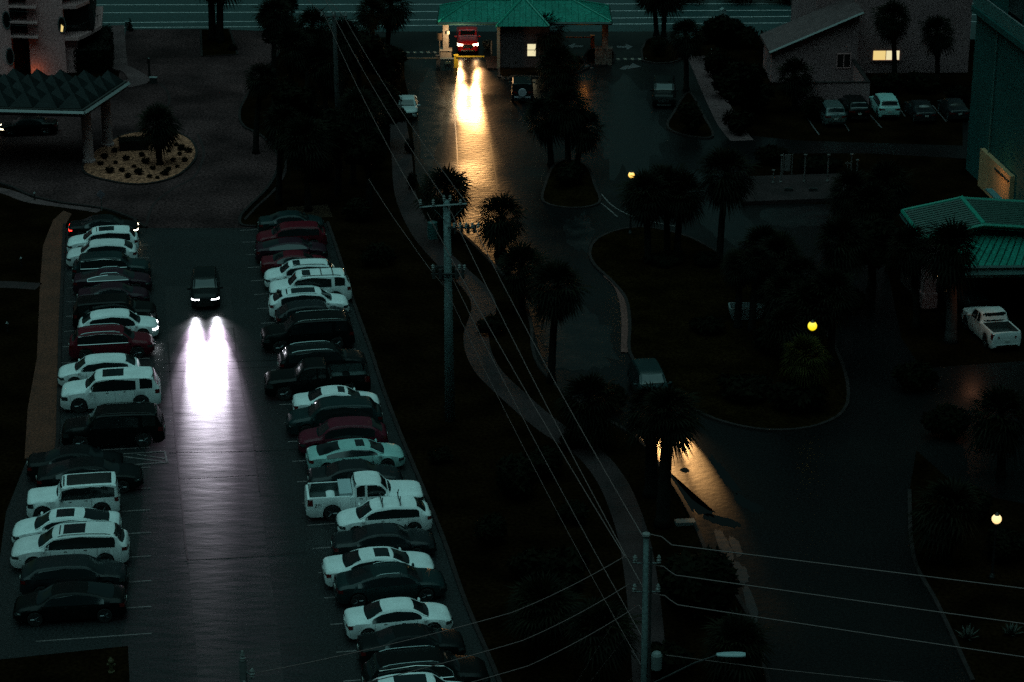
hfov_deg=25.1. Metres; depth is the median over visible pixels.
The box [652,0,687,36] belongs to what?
palm tree
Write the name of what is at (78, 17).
glass door
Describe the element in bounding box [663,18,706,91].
palm tree
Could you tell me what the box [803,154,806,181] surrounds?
white post
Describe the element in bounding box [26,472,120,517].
parked car
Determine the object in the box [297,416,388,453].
parked car
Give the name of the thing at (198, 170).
paver band
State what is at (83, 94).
porte cochere
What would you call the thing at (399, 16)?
palm tree
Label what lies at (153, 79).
kerb block
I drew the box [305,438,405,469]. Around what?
parked car
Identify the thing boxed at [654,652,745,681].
street light
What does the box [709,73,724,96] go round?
shrub
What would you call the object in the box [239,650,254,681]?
utility pole
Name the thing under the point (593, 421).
palm tree
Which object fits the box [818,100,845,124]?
parked car
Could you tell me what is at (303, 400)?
parked car
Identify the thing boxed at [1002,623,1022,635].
agave plant
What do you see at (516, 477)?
shrub
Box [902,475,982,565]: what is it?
palm tree
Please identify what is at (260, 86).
palm tree
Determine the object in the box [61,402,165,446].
parked car
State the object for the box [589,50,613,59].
shrub
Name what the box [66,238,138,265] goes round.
parked car
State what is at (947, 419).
shrub
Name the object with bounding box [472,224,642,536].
power line
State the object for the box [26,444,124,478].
parked car
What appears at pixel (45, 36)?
hotel tower
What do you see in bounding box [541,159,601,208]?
planting island
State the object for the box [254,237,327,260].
parked car
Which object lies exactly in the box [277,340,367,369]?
parked car
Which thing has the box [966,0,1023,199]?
green tower
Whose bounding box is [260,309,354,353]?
parked car
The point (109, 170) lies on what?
shrub
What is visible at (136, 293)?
parked car
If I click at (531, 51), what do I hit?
window
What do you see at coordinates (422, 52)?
speed bump
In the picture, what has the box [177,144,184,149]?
shrub
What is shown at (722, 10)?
utility box
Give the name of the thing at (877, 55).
lit window
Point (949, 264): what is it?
palm tree
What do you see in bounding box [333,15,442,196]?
power line
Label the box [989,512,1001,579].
globe lamp
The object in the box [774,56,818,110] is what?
palm tree
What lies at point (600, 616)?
palm tree
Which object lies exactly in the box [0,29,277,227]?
paved drive
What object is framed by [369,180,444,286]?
power line
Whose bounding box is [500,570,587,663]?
palm tree
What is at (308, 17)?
palm tree
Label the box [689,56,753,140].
footpath
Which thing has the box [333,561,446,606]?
parked car
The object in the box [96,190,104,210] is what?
road sign
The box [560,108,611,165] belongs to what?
palm tree
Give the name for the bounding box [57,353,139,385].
parked car
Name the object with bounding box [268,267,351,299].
parked car
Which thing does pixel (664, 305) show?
lawn island
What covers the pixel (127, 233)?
parked car
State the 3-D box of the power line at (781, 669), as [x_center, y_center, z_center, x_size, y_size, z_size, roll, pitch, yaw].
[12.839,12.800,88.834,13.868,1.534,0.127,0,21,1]
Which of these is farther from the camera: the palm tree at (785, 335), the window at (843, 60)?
the window at (843, 60)
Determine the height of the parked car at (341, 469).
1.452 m
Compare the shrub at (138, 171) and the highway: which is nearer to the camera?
the shrub at (138, 171)
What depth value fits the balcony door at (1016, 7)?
164.03 m
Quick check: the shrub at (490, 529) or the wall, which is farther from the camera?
the wall
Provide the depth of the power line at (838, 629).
85.80 m
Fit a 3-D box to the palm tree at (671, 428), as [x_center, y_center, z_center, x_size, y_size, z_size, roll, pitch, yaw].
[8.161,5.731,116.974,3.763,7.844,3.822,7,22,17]
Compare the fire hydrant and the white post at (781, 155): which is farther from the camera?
the white post at (781, 155)
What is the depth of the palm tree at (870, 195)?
148.73 m
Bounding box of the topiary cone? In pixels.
[127,18,133,30]
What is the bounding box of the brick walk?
[25,211,70,457]
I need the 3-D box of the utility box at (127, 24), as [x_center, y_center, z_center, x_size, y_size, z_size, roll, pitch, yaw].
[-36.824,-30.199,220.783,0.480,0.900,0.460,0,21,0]
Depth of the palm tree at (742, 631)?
101.96 m
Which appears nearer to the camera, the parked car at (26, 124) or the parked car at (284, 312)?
the parked car at (284, 312)
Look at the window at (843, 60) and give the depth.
201.96 m
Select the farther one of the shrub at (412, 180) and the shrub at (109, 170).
the shrub at (109, 170)
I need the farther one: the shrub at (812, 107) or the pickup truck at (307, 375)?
the shrub at (812, 107)
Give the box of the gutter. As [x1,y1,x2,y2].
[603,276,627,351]
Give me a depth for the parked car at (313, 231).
159.01 m
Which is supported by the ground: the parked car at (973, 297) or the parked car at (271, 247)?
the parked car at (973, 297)
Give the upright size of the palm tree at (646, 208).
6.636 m
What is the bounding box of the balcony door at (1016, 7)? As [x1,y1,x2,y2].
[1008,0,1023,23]
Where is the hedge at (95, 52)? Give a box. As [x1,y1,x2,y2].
[73,23,114,73]
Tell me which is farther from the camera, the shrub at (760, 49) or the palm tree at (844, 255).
the shrub at (760, 49)
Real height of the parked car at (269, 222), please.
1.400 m
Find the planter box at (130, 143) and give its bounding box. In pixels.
[117,134,148,150]
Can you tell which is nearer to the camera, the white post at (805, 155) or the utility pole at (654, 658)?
the utility pole at (654, 658)
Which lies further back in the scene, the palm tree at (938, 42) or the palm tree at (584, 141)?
the palm tree at (938, 42)
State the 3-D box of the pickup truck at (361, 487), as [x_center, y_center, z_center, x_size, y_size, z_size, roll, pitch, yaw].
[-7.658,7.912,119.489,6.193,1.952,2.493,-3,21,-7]
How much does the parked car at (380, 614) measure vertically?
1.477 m
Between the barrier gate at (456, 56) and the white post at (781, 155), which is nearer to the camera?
the white post at (781, 155)
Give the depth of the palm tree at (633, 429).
119.97 m
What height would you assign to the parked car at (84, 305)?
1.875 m
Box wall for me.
[797,59,870,105]
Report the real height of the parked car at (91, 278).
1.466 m
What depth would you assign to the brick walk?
140.93 m
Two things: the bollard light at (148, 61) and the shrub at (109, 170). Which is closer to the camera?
the shrub at (109, 170)
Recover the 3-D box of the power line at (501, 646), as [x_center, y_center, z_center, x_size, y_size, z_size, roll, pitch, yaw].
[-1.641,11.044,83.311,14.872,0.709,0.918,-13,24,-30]
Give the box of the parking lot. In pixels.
[0,223,496,681]
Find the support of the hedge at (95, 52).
on the ground
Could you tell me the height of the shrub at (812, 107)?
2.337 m
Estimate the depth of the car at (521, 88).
195.32 m
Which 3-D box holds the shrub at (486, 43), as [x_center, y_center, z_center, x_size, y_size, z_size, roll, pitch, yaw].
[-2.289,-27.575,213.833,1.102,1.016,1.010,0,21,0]
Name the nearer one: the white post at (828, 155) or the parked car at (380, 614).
the parked car at (380, 614)
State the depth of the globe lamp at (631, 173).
162.21 m
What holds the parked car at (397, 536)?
on the parking lot
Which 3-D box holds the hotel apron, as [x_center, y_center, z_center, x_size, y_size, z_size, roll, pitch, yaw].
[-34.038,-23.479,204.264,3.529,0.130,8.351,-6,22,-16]
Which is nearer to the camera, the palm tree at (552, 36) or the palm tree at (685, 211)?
the palm tree at (685, 211)
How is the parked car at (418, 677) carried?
on the parking lot
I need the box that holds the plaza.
[741,173,845,205]
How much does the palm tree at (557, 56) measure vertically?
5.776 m
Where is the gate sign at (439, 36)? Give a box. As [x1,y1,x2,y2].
[437,33,441,54]
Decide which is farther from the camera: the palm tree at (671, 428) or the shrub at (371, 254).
the shrub at (371, 254)
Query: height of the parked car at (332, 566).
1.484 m
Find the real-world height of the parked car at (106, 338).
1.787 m
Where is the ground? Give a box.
[0,39,1023,681]
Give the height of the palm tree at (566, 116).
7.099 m
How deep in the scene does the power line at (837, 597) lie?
85.45 m
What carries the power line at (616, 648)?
attached to the utility pole at (654, 658)
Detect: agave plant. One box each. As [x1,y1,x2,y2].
[956,623,977,639]
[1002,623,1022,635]
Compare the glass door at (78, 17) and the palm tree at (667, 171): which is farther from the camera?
the glass door at (78, 17)
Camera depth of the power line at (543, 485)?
104.37 m
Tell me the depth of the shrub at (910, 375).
134.81 m
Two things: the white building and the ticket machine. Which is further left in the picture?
the ticket machine
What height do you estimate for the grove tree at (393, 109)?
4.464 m
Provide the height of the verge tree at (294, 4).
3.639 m
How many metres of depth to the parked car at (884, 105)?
190.69 m
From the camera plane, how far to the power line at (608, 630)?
90.69 m
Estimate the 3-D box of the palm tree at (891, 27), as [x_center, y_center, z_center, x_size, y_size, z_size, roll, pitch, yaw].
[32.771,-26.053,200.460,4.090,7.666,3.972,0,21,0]
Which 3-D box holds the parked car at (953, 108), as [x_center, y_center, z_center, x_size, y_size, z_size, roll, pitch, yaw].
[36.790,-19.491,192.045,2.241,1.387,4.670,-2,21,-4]
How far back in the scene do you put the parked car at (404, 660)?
101.42 m
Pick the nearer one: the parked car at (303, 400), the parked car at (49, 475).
the parked car at (49, 475)
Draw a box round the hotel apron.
[111,65,149,88]
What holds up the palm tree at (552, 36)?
on the planting island at (505, 72)
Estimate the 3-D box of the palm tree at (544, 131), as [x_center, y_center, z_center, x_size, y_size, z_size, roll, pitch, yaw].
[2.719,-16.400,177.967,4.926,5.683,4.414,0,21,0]
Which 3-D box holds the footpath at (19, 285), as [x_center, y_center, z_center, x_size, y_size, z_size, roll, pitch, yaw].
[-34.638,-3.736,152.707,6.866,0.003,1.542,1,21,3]
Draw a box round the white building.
[760,0,972,81]
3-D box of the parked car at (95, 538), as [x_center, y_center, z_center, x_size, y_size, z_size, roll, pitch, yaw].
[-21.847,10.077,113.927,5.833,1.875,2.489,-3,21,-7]
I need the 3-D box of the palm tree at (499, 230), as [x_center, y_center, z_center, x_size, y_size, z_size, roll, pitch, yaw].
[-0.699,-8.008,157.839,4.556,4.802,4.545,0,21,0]
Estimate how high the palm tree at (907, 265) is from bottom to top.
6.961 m
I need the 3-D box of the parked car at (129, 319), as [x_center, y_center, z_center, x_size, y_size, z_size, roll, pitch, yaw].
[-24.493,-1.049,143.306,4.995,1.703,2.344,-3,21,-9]
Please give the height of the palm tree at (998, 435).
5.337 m
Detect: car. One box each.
[0,116,58,136]
[10,520,130,567]
[11,507,122,541]
[13,581,127,625]
[19,554,128,593]
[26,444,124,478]
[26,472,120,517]
[36,456,143,492]
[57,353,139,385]
[60,366,161,412]
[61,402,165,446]
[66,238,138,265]
[67,225,138,251]
[68,214,139,237]
[68,323,154,358]
[72,251,151,279]
[72,293,157,328]
[73,266,151,292]
[77,282,149,300]
[78,308,158,335]
[187,266,222,306]
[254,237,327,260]
[255,221,327,244]
[257,210,324,231]
[260,250,327,272]
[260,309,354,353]
[263,257,334,286]
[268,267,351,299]
[268,285,349,316]
[274,299,350,323]
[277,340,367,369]
[285,396,383,434]
[292,385,380,409]
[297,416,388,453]
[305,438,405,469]
[307,459,402,483]
[321,546,434,586]
[330,523,436,555]
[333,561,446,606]
[335,489,432,531]
[342,597,453,638]
[356,623,465,663]
[360,645,489,681]
[372,672,457,681]
[398,95,420,117]
[509,76,535,101]
[627,358,671,404]
[650,75,677,105]
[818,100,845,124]
[837,95,869,119]
[869,93,899,117]
[904,100,936,121]
[937,98,969,119]
[942,287,995,311]
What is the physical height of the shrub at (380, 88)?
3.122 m
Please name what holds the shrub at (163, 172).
on the gravel bed at (95, 170)
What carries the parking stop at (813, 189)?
on the plaza
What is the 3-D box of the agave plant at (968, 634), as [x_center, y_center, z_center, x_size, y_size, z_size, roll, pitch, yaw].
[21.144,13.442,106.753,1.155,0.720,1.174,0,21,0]
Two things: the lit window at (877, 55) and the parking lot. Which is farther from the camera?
the lit window at (877, 55)
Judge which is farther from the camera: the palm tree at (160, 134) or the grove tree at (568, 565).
the palm tree at (160, 134)
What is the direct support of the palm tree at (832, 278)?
on the lawn island at (664, 305)
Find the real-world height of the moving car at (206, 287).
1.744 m
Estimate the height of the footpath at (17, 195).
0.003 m
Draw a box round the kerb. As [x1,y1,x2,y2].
[0,51,974,681]
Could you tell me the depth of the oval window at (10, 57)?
203.69 m
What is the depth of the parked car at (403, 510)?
116.76 m
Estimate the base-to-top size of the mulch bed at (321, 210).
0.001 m
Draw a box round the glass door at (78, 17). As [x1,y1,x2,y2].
[70,9,89,27]
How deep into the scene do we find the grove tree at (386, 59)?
196.10 m
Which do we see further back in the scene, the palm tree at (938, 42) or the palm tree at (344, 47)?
the palm tree at (938, 42)
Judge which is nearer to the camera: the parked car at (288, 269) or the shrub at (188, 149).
the parked car at (288, 269)
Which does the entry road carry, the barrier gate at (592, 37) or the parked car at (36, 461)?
the barrier gate at (592, 37)
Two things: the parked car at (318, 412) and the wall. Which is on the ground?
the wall
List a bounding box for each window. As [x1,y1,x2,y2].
[2,11,10,28]
[6,48,14,65]
[58,16,65,33]
[527,43,535,56]
[836,53,850,67]
[873,51,885,59]
[886,51,891,59]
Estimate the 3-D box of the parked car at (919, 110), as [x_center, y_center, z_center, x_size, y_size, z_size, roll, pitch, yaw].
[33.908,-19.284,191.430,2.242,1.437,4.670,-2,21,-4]
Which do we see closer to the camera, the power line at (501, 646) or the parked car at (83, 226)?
the power line at (501, 646)
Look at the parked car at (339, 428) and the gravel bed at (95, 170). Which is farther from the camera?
the gravel bed at (95, 170)
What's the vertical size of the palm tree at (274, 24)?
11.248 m
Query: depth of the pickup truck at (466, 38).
212.59 m
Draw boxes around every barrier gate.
[407,55,440,67]
[454,54,483,67]
[566,35,594,47]
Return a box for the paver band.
[135,83,286,224]
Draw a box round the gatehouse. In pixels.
[436,0,612,67]
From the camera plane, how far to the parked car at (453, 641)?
104.42 m
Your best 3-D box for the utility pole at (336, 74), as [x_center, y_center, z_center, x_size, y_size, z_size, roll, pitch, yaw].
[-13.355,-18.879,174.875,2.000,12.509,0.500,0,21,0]
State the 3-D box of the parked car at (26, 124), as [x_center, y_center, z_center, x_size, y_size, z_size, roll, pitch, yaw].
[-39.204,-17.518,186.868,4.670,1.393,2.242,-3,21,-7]
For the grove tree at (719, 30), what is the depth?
207.72 m
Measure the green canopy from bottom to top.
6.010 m
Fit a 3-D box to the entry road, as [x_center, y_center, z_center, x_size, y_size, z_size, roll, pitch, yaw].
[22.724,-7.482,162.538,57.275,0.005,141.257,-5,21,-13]
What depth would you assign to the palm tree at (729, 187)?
154.07 m
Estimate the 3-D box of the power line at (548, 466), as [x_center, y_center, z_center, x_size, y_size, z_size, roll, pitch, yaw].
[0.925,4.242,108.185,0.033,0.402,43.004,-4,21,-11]
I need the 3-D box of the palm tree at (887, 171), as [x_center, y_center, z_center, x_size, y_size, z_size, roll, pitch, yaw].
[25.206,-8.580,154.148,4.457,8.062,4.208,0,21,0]
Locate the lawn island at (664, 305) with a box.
[588,226,849,431]
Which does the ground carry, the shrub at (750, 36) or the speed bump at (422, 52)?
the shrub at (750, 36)
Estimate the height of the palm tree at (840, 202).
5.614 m
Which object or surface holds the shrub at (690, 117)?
on the planting island at (705, 131)
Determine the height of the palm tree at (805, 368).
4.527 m
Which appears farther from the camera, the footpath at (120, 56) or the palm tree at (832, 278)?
the footpath at (120, 56)
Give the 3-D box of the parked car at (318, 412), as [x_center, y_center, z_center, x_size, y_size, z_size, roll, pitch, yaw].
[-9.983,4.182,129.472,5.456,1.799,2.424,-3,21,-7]
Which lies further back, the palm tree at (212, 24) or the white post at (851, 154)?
the palm tree at (212, 24)
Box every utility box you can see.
[125,21,129,30]
[720,7,725,15]
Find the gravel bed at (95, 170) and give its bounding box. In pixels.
[81,131,197,184]
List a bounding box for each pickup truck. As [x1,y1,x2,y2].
[264,357,370,400]
[304,471,424,520]
[455,26,480,51]
[962,306,1021,347]
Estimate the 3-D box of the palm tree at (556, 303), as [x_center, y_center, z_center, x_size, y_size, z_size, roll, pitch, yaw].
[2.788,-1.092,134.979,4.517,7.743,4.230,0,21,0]
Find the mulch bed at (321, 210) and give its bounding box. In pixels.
[287,205,332,216]
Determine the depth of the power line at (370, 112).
147.23 m
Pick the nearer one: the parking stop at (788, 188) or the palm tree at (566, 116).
the parking stop at (788, 188)
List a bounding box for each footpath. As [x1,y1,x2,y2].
[0,188,100,211]
[0,281,41,289]
[111,25,127,65]
[389,120,667,681]
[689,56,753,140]
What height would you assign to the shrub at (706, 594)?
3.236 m
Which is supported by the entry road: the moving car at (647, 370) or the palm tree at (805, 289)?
the moving car at (647, 370)
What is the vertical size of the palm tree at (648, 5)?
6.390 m
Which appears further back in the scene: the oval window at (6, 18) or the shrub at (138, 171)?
the oval window at (6, 18)
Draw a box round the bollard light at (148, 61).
[147,57,150,76]
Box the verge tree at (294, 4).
[278,0,298,16]
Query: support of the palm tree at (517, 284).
on the ground
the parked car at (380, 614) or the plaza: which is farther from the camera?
the plaza
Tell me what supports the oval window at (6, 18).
in the hotel tower at (45, 36)
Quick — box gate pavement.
[485,56,497,68]
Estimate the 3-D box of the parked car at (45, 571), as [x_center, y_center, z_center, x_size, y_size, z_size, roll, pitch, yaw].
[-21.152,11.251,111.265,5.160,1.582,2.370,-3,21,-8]
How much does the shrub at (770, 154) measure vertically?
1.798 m
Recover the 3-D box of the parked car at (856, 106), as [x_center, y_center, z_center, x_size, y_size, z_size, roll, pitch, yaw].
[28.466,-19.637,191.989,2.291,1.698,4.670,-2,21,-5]
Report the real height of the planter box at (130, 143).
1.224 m
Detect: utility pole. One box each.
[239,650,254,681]
[320,11,346,171]
[419,195,479,422]
[632,532,661,681]
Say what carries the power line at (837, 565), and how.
attached to the utility pole at (654, 658)
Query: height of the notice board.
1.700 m
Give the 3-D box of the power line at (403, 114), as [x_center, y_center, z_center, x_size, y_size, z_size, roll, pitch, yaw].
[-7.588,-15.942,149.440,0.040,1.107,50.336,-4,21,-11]
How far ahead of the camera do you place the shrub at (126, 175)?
175.07 m
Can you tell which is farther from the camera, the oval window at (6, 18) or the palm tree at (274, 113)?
the oval window at (6, 18)
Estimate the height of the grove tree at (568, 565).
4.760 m
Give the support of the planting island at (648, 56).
on the entry road
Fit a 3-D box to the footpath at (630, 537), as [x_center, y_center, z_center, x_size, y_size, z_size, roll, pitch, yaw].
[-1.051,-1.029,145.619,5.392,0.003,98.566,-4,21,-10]
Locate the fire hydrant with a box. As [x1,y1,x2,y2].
[107,657,115,673]
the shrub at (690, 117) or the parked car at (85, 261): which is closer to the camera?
the parked car at (85, 261)
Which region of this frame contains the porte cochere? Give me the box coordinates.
[0,68,129,162]
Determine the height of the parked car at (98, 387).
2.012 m
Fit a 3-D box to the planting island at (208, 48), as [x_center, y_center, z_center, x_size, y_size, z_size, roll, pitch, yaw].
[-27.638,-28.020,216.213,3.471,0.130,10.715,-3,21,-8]
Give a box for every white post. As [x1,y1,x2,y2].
[779,154,783,182]
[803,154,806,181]
[826,154,830,181]
[850,153,853,171]
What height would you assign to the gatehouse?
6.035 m
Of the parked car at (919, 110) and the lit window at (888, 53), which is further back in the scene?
the lit window at (888, 53)
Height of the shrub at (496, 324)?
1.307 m
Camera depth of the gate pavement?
208.60 m
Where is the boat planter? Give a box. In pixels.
[728,302,763,319]
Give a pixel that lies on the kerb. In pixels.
(700, 537)
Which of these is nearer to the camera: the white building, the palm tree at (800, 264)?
the palm tree at (800, 264)
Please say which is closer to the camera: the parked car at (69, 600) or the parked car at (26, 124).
the parked car at (69, 600)
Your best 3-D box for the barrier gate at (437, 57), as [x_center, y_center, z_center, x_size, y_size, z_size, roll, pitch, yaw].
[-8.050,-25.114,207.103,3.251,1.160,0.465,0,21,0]
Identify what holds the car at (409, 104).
on the entry road
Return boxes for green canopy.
[899,195,1023,308]
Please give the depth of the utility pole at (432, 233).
127.93 m
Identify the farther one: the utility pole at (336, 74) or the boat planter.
the utility pole at (336, 74)
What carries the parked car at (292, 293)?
on the parking lot
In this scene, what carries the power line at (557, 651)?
attached to the utility pole at (654, 658)
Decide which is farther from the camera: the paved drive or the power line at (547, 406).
the paved drive
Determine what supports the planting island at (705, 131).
on the entry road
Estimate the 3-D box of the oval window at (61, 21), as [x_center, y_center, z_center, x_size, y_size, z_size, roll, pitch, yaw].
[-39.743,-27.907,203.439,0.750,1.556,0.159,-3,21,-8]
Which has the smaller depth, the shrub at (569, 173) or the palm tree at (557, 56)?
the shrub at (569, 173)
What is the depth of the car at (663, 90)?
194.81 m
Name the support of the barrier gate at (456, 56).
on the entry road
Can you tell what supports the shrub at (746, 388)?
on the lawn island at (664, 305)
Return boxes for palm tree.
[136,101,184,164]
[199,0,215,40]
[202,0,243,42]
[242,61,280,153]
[252,0,298,124]
[256,102,303,205]
[293,5,331,88]
[322,13,364,117]
[351,0,392,34]
[376,0,416,44]
[410,162,474,241]
[470,190,530,256]
[492,240,553,314]
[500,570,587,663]
[519,91,564,165]
[522,257,596,384]
[531,10,572,53]
[533,42,585,91]
[539,83,594,163]
[548,370,625,456]
[558,595,641,681]
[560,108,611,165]
[613,167,673,263]
[616,380,679,498]
[633,0,663,35]
[637,382,711,529]
[642,162,693,250]
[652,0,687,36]
[659,167,711,252]
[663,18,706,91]
[693,145,762,262]
[696,607,777,681]
[734,224,796,303]
[756,229,802,283]
[759,301,822,372]
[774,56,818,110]
[774,276,843,364]
[776,252,825,283]
[778,333,834,405]
[802,264,864,366]
[812,211,874,297]
[818,167,868,233]
[847,177,900,292]
[862,156,917,272]
[869,0,911,73]
[882,222,934,328]
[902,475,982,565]
[912,214,982,344]
[916,13,958,88]
[962,381,1023,477]
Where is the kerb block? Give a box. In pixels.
[149,76,156,83]
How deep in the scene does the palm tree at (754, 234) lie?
146.53 m
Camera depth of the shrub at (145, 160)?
178.54 m
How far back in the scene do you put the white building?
203.78 m
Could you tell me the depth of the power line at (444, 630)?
82.25 m
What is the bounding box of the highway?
[96,0,976,38]
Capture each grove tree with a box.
[255,11,300,66]
[361,42,407,82]
[372,91,407,148]
[512,544,590,636]
[693,14,744,49]
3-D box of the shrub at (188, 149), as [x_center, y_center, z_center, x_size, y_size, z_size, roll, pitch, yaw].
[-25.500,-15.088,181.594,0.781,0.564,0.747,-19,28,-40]
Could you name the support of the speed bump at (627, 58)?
on the entry road
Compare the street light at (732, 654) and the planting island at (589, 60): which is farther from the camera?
the planting island at (589, 60)
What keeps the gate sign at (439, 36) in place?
on the entry road
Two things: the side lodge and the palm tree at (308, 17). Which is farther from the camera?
the palm tree at (308, 17)
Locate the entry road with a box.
[375,31,1023,681]
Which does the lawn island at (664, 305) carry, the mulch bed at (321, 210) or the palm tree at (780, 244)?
the palm tree at (780, 244)
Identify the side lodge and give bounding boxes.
[901,238,958,292]
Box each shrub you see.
[100,153,108,158]
[104,165,114,173]
[124,173,131,177]
[133,168,143,174]
[141,156,150,163]
[159,168,168,175]
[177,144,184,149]
[184,146,192,151]
[358,241,397,265]
[371,78,401,102]
[404,138,414,152]
[406,172,417,188]
[473,512,507,544]
[475,313,508,335]
[482,39,492,48]
[494,451,540,499]
[553,160,585,185]
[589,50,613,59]
[657,543,742,618]
[676,99,703,133]
[687,315,725,335]
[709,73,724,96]
[715,372,774,404]
[721,108,756,133]
[734,24,758,47]
[753,143,789,164]
[755,30,765,59]
[799,94,825,120]
[891,359,939,391]
[920,401,971,439]
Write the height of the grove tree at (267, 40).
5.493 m
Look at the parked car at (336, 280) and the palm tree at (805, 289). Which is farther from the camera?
the parked car at (336, 280)
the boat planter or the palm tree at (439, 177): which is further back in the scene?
the palm tree at (439, 177)
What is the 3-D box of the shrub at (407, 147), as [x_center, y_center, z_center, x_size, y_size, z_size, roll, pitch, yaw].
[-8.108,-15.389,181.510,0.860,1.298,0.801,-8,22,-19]
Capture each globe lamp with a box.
[628,170,634,233]
[808,319,816,352]
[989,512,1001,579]
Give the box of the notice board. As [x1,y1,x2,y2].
[782,154,792,174]
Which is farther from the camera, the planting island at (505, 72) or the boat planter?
the planting island at (505, 72)
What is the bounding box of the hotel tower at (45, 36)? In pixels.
[0,0,102,74]
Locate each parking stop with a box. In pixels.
[784,187,792,190]
[809,187,817,190]
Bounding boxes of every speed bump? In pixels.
[406,51,438,52]
[615,58,640,59]
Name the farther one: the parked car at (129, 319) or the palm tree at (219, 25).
the palm tree at (219, 25)
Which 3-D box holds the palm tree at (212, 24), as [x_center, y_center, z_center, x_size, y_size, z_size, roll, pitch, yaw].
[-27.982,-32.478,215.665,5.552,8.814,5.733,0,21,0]
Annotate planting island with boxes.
[200,28,238,56]
[498,56,585,78]
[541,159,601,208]
[584,48,615,65]
[640,36,679,63]
[666,92,713,138]
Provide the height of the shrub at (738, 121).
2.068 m
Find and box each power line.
[256,555,625,672]
[324,15,418,200]
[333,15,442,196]
[343,15,465,201]
[368,584,628,681]
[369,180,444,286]
[427,213,625,557]
[442,281,640,664]
[448,206,642,586]
[453,280,641,635]
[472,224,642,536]
[473,605,638,681]
[577,575,642,681]
[590,617,641,681]
[648,592,1023,657]
[650,534,1023,588]
[652,564,1023,623]
[666,655,897,681]
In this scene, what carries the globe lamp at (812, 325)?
on the lawn island at (664, 305)
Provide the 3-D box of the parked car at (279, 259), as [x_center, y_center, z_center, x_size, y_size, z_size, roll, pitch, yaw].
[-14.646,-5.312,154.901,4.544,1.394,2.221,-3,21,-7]
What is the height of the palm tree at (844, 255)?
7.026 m
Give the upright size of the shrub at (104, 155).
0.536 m
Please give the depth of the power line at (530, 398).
102.44 m
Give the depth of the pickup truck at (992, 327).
142.53 m
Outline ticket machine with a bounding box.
[440,57,453,70]

